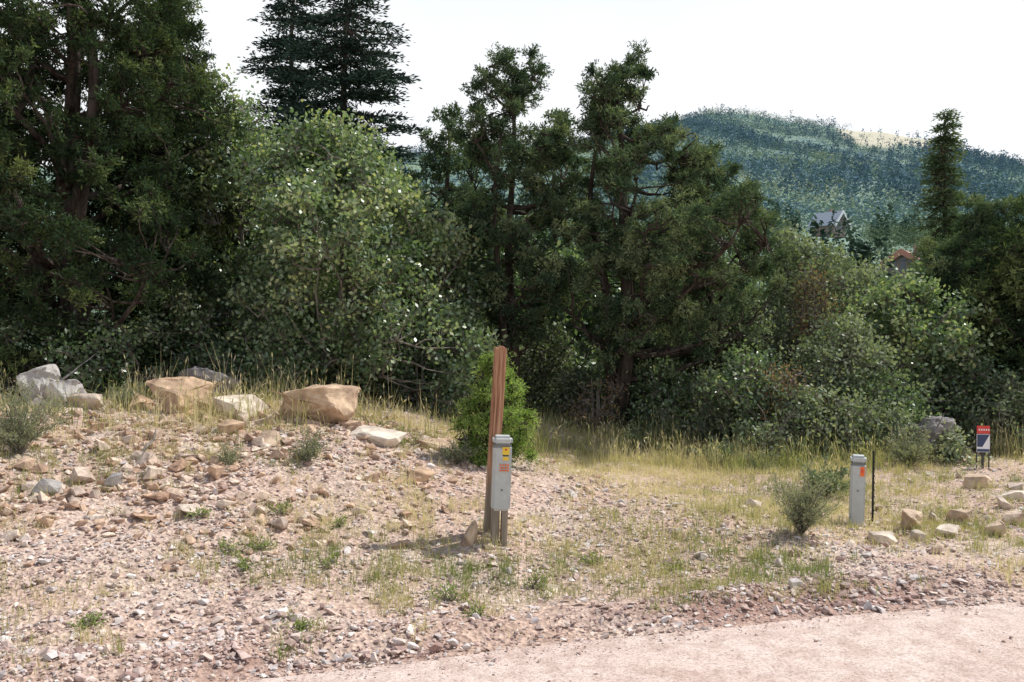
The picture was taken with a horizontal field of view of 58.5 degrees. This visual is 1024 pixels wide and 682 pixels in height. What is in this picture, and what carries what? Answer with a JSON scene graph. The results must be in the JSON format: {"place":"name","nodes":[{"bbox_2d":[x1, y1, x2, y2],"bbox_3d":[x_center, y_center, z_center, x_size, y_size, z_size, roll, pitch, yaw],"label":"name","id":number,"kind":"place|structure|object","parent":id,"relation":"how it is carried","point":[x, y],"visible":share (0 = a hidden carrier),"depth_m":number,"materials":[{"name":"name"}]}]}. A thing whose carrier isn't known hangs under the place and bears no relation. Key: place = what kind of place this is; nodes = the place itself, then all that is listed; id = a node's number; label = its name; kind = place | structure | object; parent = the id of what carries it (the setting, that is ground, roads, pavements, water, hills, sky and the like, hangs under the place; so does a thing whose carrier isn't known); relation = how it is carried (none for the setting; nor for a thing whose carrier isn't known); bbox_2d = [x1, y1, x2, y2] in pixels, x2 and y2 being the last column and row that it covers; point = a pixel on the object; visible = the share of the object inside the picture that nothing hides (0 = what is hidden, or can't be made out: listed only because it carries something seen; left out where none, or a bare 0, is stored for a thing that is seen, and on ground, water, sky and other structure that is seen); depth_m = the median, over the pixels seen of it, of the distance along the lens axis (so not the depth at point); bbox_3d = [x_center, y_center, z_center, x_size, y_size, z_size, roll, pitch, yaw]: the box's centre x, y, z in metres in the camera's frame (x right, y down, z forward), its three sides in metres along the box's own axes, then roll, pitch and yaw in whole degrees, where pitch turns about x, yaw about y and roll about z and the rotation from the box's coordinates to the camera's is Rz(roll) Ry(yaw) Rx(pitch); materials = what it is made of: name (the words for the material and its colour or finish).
{"place":"outdoors","nodes":[
{"label":"outdoors","id":0,"kind":"place"},
{"bbox_2d":[0,113,1023,681],"bbox_3d":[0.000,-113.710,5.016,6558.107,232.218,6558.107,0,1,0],"label":"ground","id":1,"kind":"structure","parent":0,"point":[468,633],"depth_m":6.11,"materials":[{"name":"gravel"}]},
{"bbox_2d":[0,376,76,454],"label":"sagebrush","id":2,"kind":"object","parent":1,"relation":"on","point":[17,434],"visible":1,"depth_m":7.30,"materials":[{"name":"green plant"}]},
{"bbox_2d":[31,478,62,494],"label":"grey rock","id":3,"kind":"object","parent":1,"relation":"on","point":[51,485],"visible":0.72,"depth_m":6.57,"materials":[{"name":"stone"}]},
{"bbox_2d":[16,355,93,404],"bbox_3d":[-4.795,0.434,9.699,0.922,0.584,0.786,-1,1,-38],"label":"grey boulder","id":4,"kind":"object","parent":1,"relation":"on","point":[41,374],"visible":0.51,"depth_m":9.26,"materials":[{"name":"stone"}]},
{"bbox_2d":[0,0,113,336],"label":"juniper tree","id":5,"kind":"object","parent":1,"relation":"on","point":[21,253],"visible":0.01,"depth_m":13.46,"materials":[{"name":"green plant"}]},
{"bbox_2d":[41,379,86,408],"bbox_3d":[-4.381,0.566,9.158,0.839,0.376,0.382,0,1,23],"label":"grey boulder","id":6,"kind":"object","parent":1,"relation":"on","point":[73,384],"visible":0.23,"depth_m":9.07,"materials":[{"name":"stone"}]},
{"bbox_2d":[0,302,144,397],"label":"oak shrub","id":7,"kind":"object","parent":1,"relation":"on","point":[20,329],"visible":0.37,"depth_m":10.67,"materials":[{"name":"green plant"}]},
{"bbox_2d":[66,393,103,410],"bbox_3d":[-4.206,0.626,9.015,0.334,0.212,0.278,0,1,-11],"label":"grey boulder","id":8,"kind":"object","parent":1,"relation":"on","point":[92,400],"visible":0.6,"depth_m":8.95,"materials":[{"name":"stone"}]},
{"bbox_2d":[67,605,109,634],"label":"green weed","id":9,"kind":"object","parent":1,"relation":"on","point":[83,623],"visible":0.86,"depth_m":4.94,"materials":[{"name":"green plant"}]},
{"bbox_2d":[31,304,215,393],"bbox_3d":[-4.550,0.244,11.196,1.918,1.380,2.665,0,1,0],"label":"oak shrub","id":10,"kind":"object","parent":1,"relation":"on","point":[125,338],"visible":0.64,"depth_m":10.77,"materials":[{"name":"green plant"}]},
{"bbox_2d":[0,0,251,389],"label":"juniper tree","id":11,"kind":"object","parent":1,"relation":"on","point":[65,235],"visible":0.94,"depth_m":10.92,"materials":[{"name":"green plant"}]},
{"bbox_2d":[107,379,147,408],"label":"grass","id":12,"kind":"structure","parent":1,"relation":"on","point":[124,396],"depth_m":9.13,"materials":[{"name":"green plant"}]},
{"bbox_2d":[78,0,228,369],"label":"pinyon pine","id":13,"kind":"object","parent":1,"relation":"on","point":[186,10],"depth_m":16.85,"materials":[{"name":"green plant"}]},
{"bbox_2d":[86,0,261,373],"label":"juniper tree","id":14,"kind":"object","parent":1,"relation":"on","point":[196,58],"visible":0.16,"depth_m":13.19,"materials":[{"name":"green plant"}]},
{"bbox_2d":[145,376,222,415],"bbox_3d":[-3.227,0.538,9.006,0.642,0.386,0.546,1,1,31],"label":"sandstone boulder","id":15,"kind":"object","parent":1,"relation":"on","point":[172,384],"visible":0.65,"depth_m":8.88,"materials":[{"name":"stone"}]},
{"bbox_2d":[130,259,277,389],"bbox_3d":[-4.119,-0.080,11.952,2.030,1.979,2.028,-1,1,-38],"label":"oak shrub","id":16,"kind":"object","parent":1,"relation":"on","point":[199,331],"visible":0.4,"depth_m":11.60,"materials":[{"name":"green plant"}]},
{"bbox_2d":[178,366,242,394],"bbox_3d":[-3.305,0.457,10.016,0.539,0.371,0.593,1,1,44],"label":"grey boulder","id":17,"kind":"object","parent":1,"relation":"on","point":[206,371],"visible":0.45,"depth_m":9.82,"materials":[{"name":"stone"}]},
{"bbox_2d":[210,444,245,464],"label":"sagebrush","id":18,"kind":"object","parent":1,"relation":"on","point":[230,458],"visible":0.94,"depth_m":7.41,"materials":[{"name":"green plant"}]},
{"bbox_2d":[133,56,329,378],"bbox_3d":[-4.019,-1.648,13.591,3.019,5.139,2.439,0,1,-24],"label":"gambel oak","id":19,"kind":"object","parent":1,"relation":"on","point":[255,136],"visible":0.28,"depth_m":13.11,"materials":[{"name":"green plant"}]},
{"bbox_2d":[217,417,245,433],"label":"sandstone rock","id":20,"kind":"object","parent":1,"relation":"on","point":[227,425],"visible":0.86,"depth_m":8.24,"materials":[{"name":"stone"}]},
{"bbox_2d":[213,394,267,417],"bbox_3d":[-2.673,0.643,9.009,0.482,0.226,0.393,0,1,-6],"label":"limestone boulder","id":21,"kind":"object","parent":1,"relation":"on","point":[227,406],"visible":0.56,"depth_m":8.88,"materials":[{"name":"stone"}]},
{"bbox_2d":[191,315,337,393],"bbox_3d":[-2.881,0.313,11.325,1.632,1.255,1.991,1,1,43],"label":"oak shrub","id":22,"kind":"object","parent":1,"relation":"on","point":[290,357],"visible":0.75,"depth_m":10.99,"materials":[{"name":"green plant"}]},
{"bbox_2d":[258,430,284,446],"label":"sandstone rock","id":23,"kind":"object","parent":1,"relation":"on","point":[270,436],"visible":0.69,"depth_m":8.00,"materials":[{"name":"stone"}]},
{"bbox_2d":[124,347,440,432],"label":"grass stalks","id":24,"kind":"object","parent":1,"relation":"on","point":[278,386],"depth_m":9.89,"materials":[{"name":"plant"}]},
{"bbox_2d":[232,0,353,263],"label":"fir tree","id":25,"kind":"object","parent":1,"relation":"on","point":[283,95],"visible":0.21,"depth_m":22.59,"materials":[{"name":"green plant"}]},
{"bbox_2d":[0,401,601,596],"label":"rubble","id":26,"kind":"object","parent":1,"relation":"on","point":[152,472],"visible":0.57,"depth_m":7.07,"materials":[{"name":"stone"}]},
{"bbox_2d":[283,419,330,461],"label":"sagebrush","id":27,"kind":"object","parent":1,"relation":"on","point":[308,455],"visible":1,"depth_m":7.60,"materials":[{"name":"green plant"}]},
{"bbox_2d":[268,384,360,421],"bbox_3d":[-1.935,0.608,9.009,0.817,0.376,0.526,0,1,14],"label":"sandstone boulder","id":28,"kind":"object","parent":1,"relation":"on","point":[335,402],"visible":0.9,"depth_m":8.83,"materials":[{"name":"stone"}]},
{"bbox_2d":[257,0,427,315],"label":"fir tree","id":29,"kind":"object","parent":1,"relation":"on","point":[348,47],"visible":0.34,"depth_m":19.67,"materials":[{"name":"green plant"}]},
{"bbox_2d":[217,99,516,405],"bbox_3d":[-1.983,-1.062,12.372,3.696,4.179,4.322,0,1,-12],"label":"gambel oak","id":30,"kind":"object","parent":1,"relation":"on","point":[321,183],"visible":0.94,"depth_m":11.38,"materials":[{"name":"green plant"}]},
{"bbox_2d":[350,425,406,447],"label":"limestone slab","id":31,"kind":"structure","parent":1,"relation":"on","point":[380,436],"depth_m":8.46,"materials":[{"name":"stone"}]},
{"bbox_2d":[346,310,474,420],"bbox_3d":[-1.215,0.385,11.701,1.344,1.576,1.925,-1,1,-33],"label":"oak shrub","id":32,"kind":"object","parent":1,"relation":"on","point":[404,393],"visible":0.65,"depth_m":11.59,"materials":[{"name":"green plant"}]},
{"bbox_2d":[406,467,434,482],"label":"sandstone rock","id":33,"kind":"object","parent":1,"relation":"on","point":[423,474],"visible":0.76,"depth_m":7.58,"materials":[{"name":"stone"}]},
{"bbox_2d":[370,217,492,399],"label":"gambel oak","id":34,"kind":"object","parent":1,"relation":"on","point":[470,282],"visible":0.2,"depth_m":12.65,"materials":[{"name":"green plant"}]},
{"bbox_2d":[394,101,486,299],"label":"pinyon pine","id":35,"kind":"object","parent":1,"relation":"on","point":[446,168],"visible":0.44,"depth_m":17.61,"materials":[{"name":"green plant"}]},
{"bbox_2d":[422,576,472,603],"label":"green weed","id":36,"kind":"object","parent":1,"relation":"on","point":[449,596],"visible":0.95,"depth_m":5.62,"materials":[{"name":"green plant"}]},
{"bbox_2d":[438,432,482,464],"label":"sagebrush","id":37,"kind":"object","parent":1,"relation":"on","point":[457,456],"visible":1,"depth_m":8.38,"materials":[{"name":"green plant"}]},
{"bbox_2d":[464,520,477,545],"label":"sandstone rock","id":38,"kind":"object","parent":1,"relation":"on","point":[470,534],"visible":0.9,"depth_m":6.59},
{"bbox_2d":[446,350,542,467],"bbox_3d":[-0.165,0.776,8.735,0.940,1.422,0.874,0,1,0],"label":"young pinyon","id":39,"kind":"object","parent":1,"relation":"on","point":[512,412],"visible":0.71,"depth_m":8.64,"materials":[{"name":"green plant"}]},
{"bbox_2d":[438,213,550,386],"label":"gambel oak","id":40,"kind":"object","parent":1,"relation":"on","point":[490,254],"visible":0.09,"depth_m":16.07,"materials":[{"name":"green plant"}]},
{"bbox_2d":[483,346,506,533],"bbox_3d":[-0.135,0.882,6.773,0.087,1.701,0.087,3,0,-12],"label":"wooden post","id":41,"kind":"object","parent":1,"relation":"on","point":[498,390],"visible":0.64,"depth_m":6.73,"materials":[{"name":"brown wood"}]},
{"bbox_2d":[490,435,512,545],"bbox_3d":[-0.084,1.180,6.638,0.140,0.990,0.138,2,1,-7],"label":"utility pedestal","id":42,"kind":"object","parent":1,"relation":"on","point":[501,474],"visible":0.87,"depth_m":6.59,"materials":[{"name":"paint"}]},
{"bbox_2d":[454,305,554,409],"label":"oak shrub","id":43,"kind":"object","parent":1,"relation":"on","point":[524,371],"visible":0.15,"depth_m":14.09,"materials":[{"name":"green plant"}]},
{"bbox_2d":[0,389,1023,679],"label":"bunch grass","id":44,"kind":"structure","parent":1,"relation":"on","point":[666,571],"depth_m":6.62,"materials":[{"name":"plant"}]},
{"bbox_2d":[0,563,1023,681],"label":"road edge gravel","id":45,"kind":"structure","parent":1,"relation":"on","point":[360,653],"depth_m":5.06,"materials":[{"name":"gravel"}]},
{"bbox_2d":[449,41,588,402],"bbox_3d":[0.066,-1.513,13.347,2.158,5.728,2.331,0,1,0],"label":"pinyon pine","id":46,"kind":"object","parent":1,"relation":"on","point":[488,214],"visible":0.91,"depth_m":12.85,"materials":[{"name":"green plant"}]},
{"bbox_2d":[501,210,587,358],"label":"gambel oak","id":47,"kind":"object","parent":1,"relation":"on","point":[539,234],"visible":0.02,"depth_m":18.12,"materials":[{"name":"green plant"}]},
{"bbox_2d":[516,107,603,298],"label":"pinyon pine","id":48,"kind":"object","parent":1,"relation":"on","point":[561,116],"visible":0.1,"depth_m":18.73,"materials":[{"name":"green plant"}]},
{"bbox_2d":[518,316,604,414],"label":"oak shrub","id":49,"kind":"object","parent":1,"relation":"on","point":[559,347],"visible":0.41,"depth_m":14.36,"materials":[{"name":"green plant"}]},
{"bbox_2d":[538,362,602,421],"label":"oak shrub","id":50,"kind":"object","parent":1,"relation":"on","point":[568,390],"visible":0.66,"depth_m":13.75,"materials":[{"name":"green plant"}]},
{"bbox_2d":[520,240,633,413],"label":"gambel oak","id":51,"kind":"object","parent":1,"relation":"on","point":[585,319],"visible":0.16,"depth_m":16.22,"materials":[{"name":"green plant"}]},
{"bbox_2d":[560,371,628,433],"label":"shrub","id":52,"kind":"object","parent":1,"relation":"on","point":[597,410],"visible":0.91,"depth_m":12.52,"materials":[{"name":"green plant"}]},
{"bbox_2d":[581,364,664,429],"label":"oak shrub","id":53,"kind":"object","parent":1,"relation":"on","point":[603,394],"visible":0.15,"depth_m":13.54,"materials":[{"name":"green plant"}]},
{"bbox_2d":[610,421,661,451],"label":"sagebrush","id":54,"kind":"object","parent":1,"relation":"on","point":[637,436],"visible":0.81,"depth_m":11.57,"materials":[{"name":"green plant"}]},
{"bbox_2d":[621,343,699,438],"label":"oak shrub","id":55,"kind":"object","parent":1,"relation":"on","point":[651,386],"visible":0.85,"depth_m":12.75,"materials":[{"name":"green plant"}]},
{"bbox_2d":[528,39,797,432],"bbox_3d":[1.995,-1.325,12.866,3.842,5.938,3.335,0,1,24],"label":"pinyon pine","id":56,"kind":"object","parent":1,"relation":"on","point":[629,260],"visible":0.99,"depth_m":12.45,"materials":[{"name":"green plant"}]},
{"bbox_2d":[617,297,766,427],"bbox_3d":[3.007,0.436,15.333,2.792,2.480,2.690,0,1,0],"label":"oak shrub","id":57,"kind":"object","parent":1,"relation":"on","point":[660,344],"visible":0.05,"depth_m":14.70,"materials":[{"name":"green plant"}]},
{"bbox_2d":[641,364,751,448],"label":"oak shrub","id":58,"kind":"object","parent":1,"relation":"on","point":[715,416],"visible":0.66,"depth_m":11.84,"materials":[{"name":"green plant"}]},
{"bbox_2d":[374,104,1023,239],"bbox_3d":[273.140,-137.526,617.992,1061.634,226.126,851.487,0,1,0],"label":"hillside forest","id":59,"kind":"object","parent":1,"relation":"on","point":[865,170],"visible":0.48,"depth_m":426.62,"materials":[{"name":"plant"}]},
{"bbox_2d":[639,138,775,419],"bbox_3d":[3.006,-0.758,14.513,2.281,4.859,1.921,0,1,0],"label":"pinyon pine","id":60,"kind":"object","parent":1,"relation":"on","point":[731,171],"visible":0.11,"depth_m":14.24,"materials":[{"name":"green plant"}]},
{"bbox_2d":[690,434,739,466],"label":"sagebrush","id":61,"kind":"object","parent":1,"relation":"on","point":[723,450],"visible":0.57,"depth_m":10.65,"materials":[{"name":"green plant"}]},
{"bbox_2d":[432,188,1020,319],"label":"valley thicket","id":62,"kind":"object","parent":1,"relation":"on","point":[880,238],"visible":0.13,"depth_m":114.08,"materials":[{"name":"green plant"}]},
{"bbox_2d":[682,294,803,427],"bbox_3d":[3.489,0.463,13.936,2.278,2.377,1.895,-1,1,-36],"label":"oak shrub","id":63,"kind":"object","parent":1,"relation":"on","point":[775,327],"visible":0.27,"depth_m":13.87,"materials":[{"name":"green plant"}]},
{"bbox_2d":[697,248,792,357],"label":"gambel oak","id":64,"kind":"object","parent":1,"relation":"on","point":[749,278],"visible":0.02,"depth_m":19.60,"materials":[{"name":"green plant"}]},
{"bbox_2d":[697,338,796,447],"bbox_3d":[3.059,0.820,11.729,1.182,1.721,1.777,0,1,22],"label":"oak shrub","id":65,"kind":"object","parent":1,"relation":"on","point":[729,386],"visible":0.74,"depth_m":11.48,"materials":[{"name":"green plant"}]},
{"bbox_2d":[739,443,781,472],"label":"sagebrush","id":66,"kind":"object","parent":1,"relation":"on","point":[754,461],"visible":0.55,"depth_m":10.21,"materials":[{"name":"green plant"}]},
{"bbox_2d":[724,369,844,464],"bbox_3d":[3.289,1.006,11.133,1.440,1.360,1.728,0,1,0],"label":"oak shrub","id":67,"kind":"object","parent":1,"relation":"on","point":[800,424],"visible":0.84,"depth_m":10.86,"materials":[{"name":"green plant"}]},
{"bbox_2d":[743,360,834,446],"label":"shrub","id":68,"kind":"object","parent":1,"relation":"on","point":[789,379],"visible":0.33,"depth_m":11.26,"materials":[{"name":"green plant"}]},
{"bbox_2d":[767,455,842,534],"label":"sagebrush","id":69,"kind":"object","parent":1,"relation":"on","point":[802,514],"visible":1,"depth_m":6.96,"materials":[{"name":"green plant"}]},
{"bbox_2d":[777,259,844,386],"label":"shrub","id":70,"kind":"object","parent":1,"relation":"on","point":[801,324],"visible":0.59,"depth_m":13.92,"materials":[{"name":"green plant"}]},
{"bbox_2d":[731,217,898,383],"bbox_3d":[4.699,-0.180,15.061,3.027,3.705,2.617,0,1,0],"label":"gambel oak","id":71,"kind":"object","parent":1,"relation":"on","point":[798,248],"visible":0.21,"depth_m":14.58,"materials":[{"name":"green plant"}]},
{"bbox_2d":[811,217,845,237],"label":"walls","id":72,"kind":"structure","parent":1,"relation":"on","point":[826,230],"depth_m":187.71,"materials":[{"name":"grey"}]},
{"bbox_2d":[807,210,848,227],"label":"roof","id":73,"kind":"structure","parent":72,"relation":"on","point":[825,217],"depth_m":188.54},
{"bbox_2d":[797,452,866,496],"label":"sagebrush","id":74,"kind":"object","parent":1,"relation":"on","point":[831,487],"visible":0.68,"depth_m":8.85,"materials":[{"name":"green plant"}]},
{"bbox_2d":[790,372,899,459],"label":"oak shrub","id":75,"kind":"object","parent":1,"relation":"on","point":[841,408],"visible":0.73,"depth_m":10.96,"materials":[{"name":"green plant"}]},
{"bbox_2d":[777,241,934,365],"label":"gambel oak","id":76,"kind":"object","parent":1,"relation":"on","point":[869,267],"visible":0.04,"depth_m":16.95,"materials":[{"name":"green plant"}]},
{"bbox_2d":[848,454,866,526],"bbox_3d":[2.933,1.369,7.772,0.128,0.800,0.131,2,2,17],"label":"utility pedestal","id":77,"kind":"object","parent":1,"relation":"on","point":[857,489],"visible":0.85,"depth_m":7.72,"materials":[{"name":"paint"}]},
{"bbox_2d":[779,307,965,437],"bbox_3d":[4.539,0.631,12.253,1.899,2.170,2.273,-1,1,-27],"label":"gambel oak","id":78,"kind":"object","parent":1,"relation":"on","point":[868,354],"visible":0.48,"depth_m":12.06,"materials":[{"name":"green plant"}]},
{"bbox_2d":[737,472,1023,558],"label":"bank rubble","id":79,"kind":"object","parent":1,"relation":"on","point":[1002,502],"visible":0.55,"depth_m":7.65,"materials":[{"name":"stone"}]},
{"bbox_2d":[816,364,950,426],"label":"oak shrub","id":80,"kind":"object","parent":1,"relation":"on","point":[920,408],"visible":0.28,"depth_m":11.66,"materials":[{"name":"green plant"}]},
{"bbox_2d":[868,531,899,544],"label":"sandstone rock","id":81,"kind":"object","parent":1,"relation":"on","point":[884,536],"visible":0.73,"depth_m":7.16,"materials":[{"name":"stone"}]},
{"bbox_2d":[851,398,937,455],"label":"oak shrub","id":82,"kind":"object","parent":1,"relation":"on","point":[903,420],"visible":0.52,"depth_m":11.00,"materials":[{"name":"green plant"}]},
{"bbox_2d":[880,244,921,279],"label":"cabin","id":83,"kind":"object","parent":1,"relation":"on","point":[901,259],"visible":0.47,"depth_m":93.16,"materials":[{"name":"brown"}]},
{"bbox_2d":[900,509,922,528],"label":"sandstone rock","id":84,"kind":"object","parent":1,"relation":"on","point":[913,516],"visible":0.66,"depth_m":7.61,"materials":[{"name":"stone"}]},
{"bbox_2d":[878,424,945,466],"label":"sagebrush","id":85,"kind":"object","parent":1,"relation":"on","point":[913,449],"visible":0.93,"depth_m":10.37,"materials":[{"name":"green plant"}]},
{"bbox_2d":[823,260,1001,425],"bbox_3d":[5.750,0.278,13.105,2.406,2.912,2.588,0,1,0],"label":"gambel oak","id":86,"kind":"object","parent":1,"relation":"on","point":[917,335],"visible":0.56,"depth_m":12.77,"materials":[{"name":"green plant"}]},
{"bbox_2d":[902,413,955,457],"bbox_3d":[5.062,1.120,10.987,0.565,0.616,0.578,0,1,-23],"label":"grey boulder","id":87,"kind":"object","parent":1,"relation":"on","point":[935,426],"visible":0.46,"depth_m":10.81,"materials":[{"name":"stone"}]},
{"bbox_2d":[904,108,974,300],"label":"spruce tree","id":88,"kind":"object","parent":1,"relation":"on","point":[939,168],"visible":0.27,"depth_m":20.83,"materials":[{"name":"green plant"}]},
{"bbox_2d":[893,223,1010,408],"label":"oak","id":89,"kind":"object","parent":1,"relation":"on","point":[925,249],"visible":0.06,"depth_m":15.85,"materials":[{"name":"green plant"}]},
{"bbox_2d":[920,410,996,466],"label":"oak shrub","id":90,"kind":"object","parent":1,"relation":"on","point":[956,446],"visible":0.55,"depth_m":10.67,"materials":[{"name":"green plant"}]},
{"bbox_2d":[946,509,972,521],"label":"sandstone rock","id":91,"kind":"object","parent":1,"relation":"on","point":[955,513],"visible":0.81,"depth_m":7.90,"materials":[{"name":"stone"}]},
{"bbox_2d":[906,341,1023,449],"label":"oak shrub","id":92,"kind":"object","parent":1,"relation":"on","point":[956,401],"visible":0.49,"depth_m":12.26,"materials":[{"name":"green plant"}]},
{"bbox_2d":[910,190,1023,413],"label":"pinyon pine","id":93,"kind":"object","parent":1,"relation":"on","point":[976,220],"visible":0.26,"depth_m":13.96,"materials":[{"name":"green plant"}]},
{"bbox_2d":[963,468,991,488],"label":"sandstone rock","id":94,"kind":"object","parent":1,"relation":"on","point":[969,480],"visible":0.97,"depth_m":9.16,"materials":[{"name":"stone"}]},
{"bbox_2d":[976,426,989,468],"bbox_3d":[5.372,1.361,10.430,0.144,0.790,0.030,0,1,9],"label":"yard sign","id":95,"kind":"object","parent":1,"relation":"on","point":[982,439],"visible":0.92,"depth_m":10.42,"materials":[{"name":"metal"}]},
{"bbox_2d":[947,368,1023,454],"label":"oak shrub","id":96,"kind":"object","parent":1,"relation":"on","point":[1009,385],"visible":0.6,"depth_m":11.73,"materials":[{"name":"green plant"}]},
{"bbox_2d":[954,192,1023,420],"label":"juniper tree","id":97,"kind":"object","parent":1,"relation":"on","point":[1003,342],"visible":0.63,"depth_m":12.96,"materials":[{"name":"green plant"}]},
{"bbox_2d":[979,515,1006,535],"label":"sandstone rock","id":98,"kind":"object","parent":1,"relation":"on","point":[999,524],"visible":0.82,"depth_m":7.25,"materials":[{"name":"stone"}]},
{"bbox_2d":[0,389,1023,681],"bbox_3d":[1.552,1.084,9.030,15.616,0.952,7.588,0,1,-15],"label":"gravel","id":99,"kind":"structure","parent":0,"point":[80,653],"depth_m":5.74,"materials":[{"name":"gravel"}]},
{"bbox_2d":[0,353,1023,481],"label":"tall grass","id":100,"kind":"structure","parent":0,"point":[678,451],"depth_m":10.31,"materials":[{"name":"plant"}]},
{"bbox_2d":[0,0,1023,165],"label":"sky","id":101,"kind":"structure","parent":0,"point":[889,66],"materials":[{"name":"white"}]},
{"bbox_2d":[234,600,1023,681],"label":"gravel road","id":102,"kind":"structure","parent":0,"point":[939,645],"depth_m":4.62,"materials":[{"name":"gravel"}]},
{"bbox_2d":[485,420,1023,592],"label":"dry grass","id":103,"kind":"structure","parent":0,"point":[701,492],"depth_m":8.56,"materials":[{"name":"plant"}]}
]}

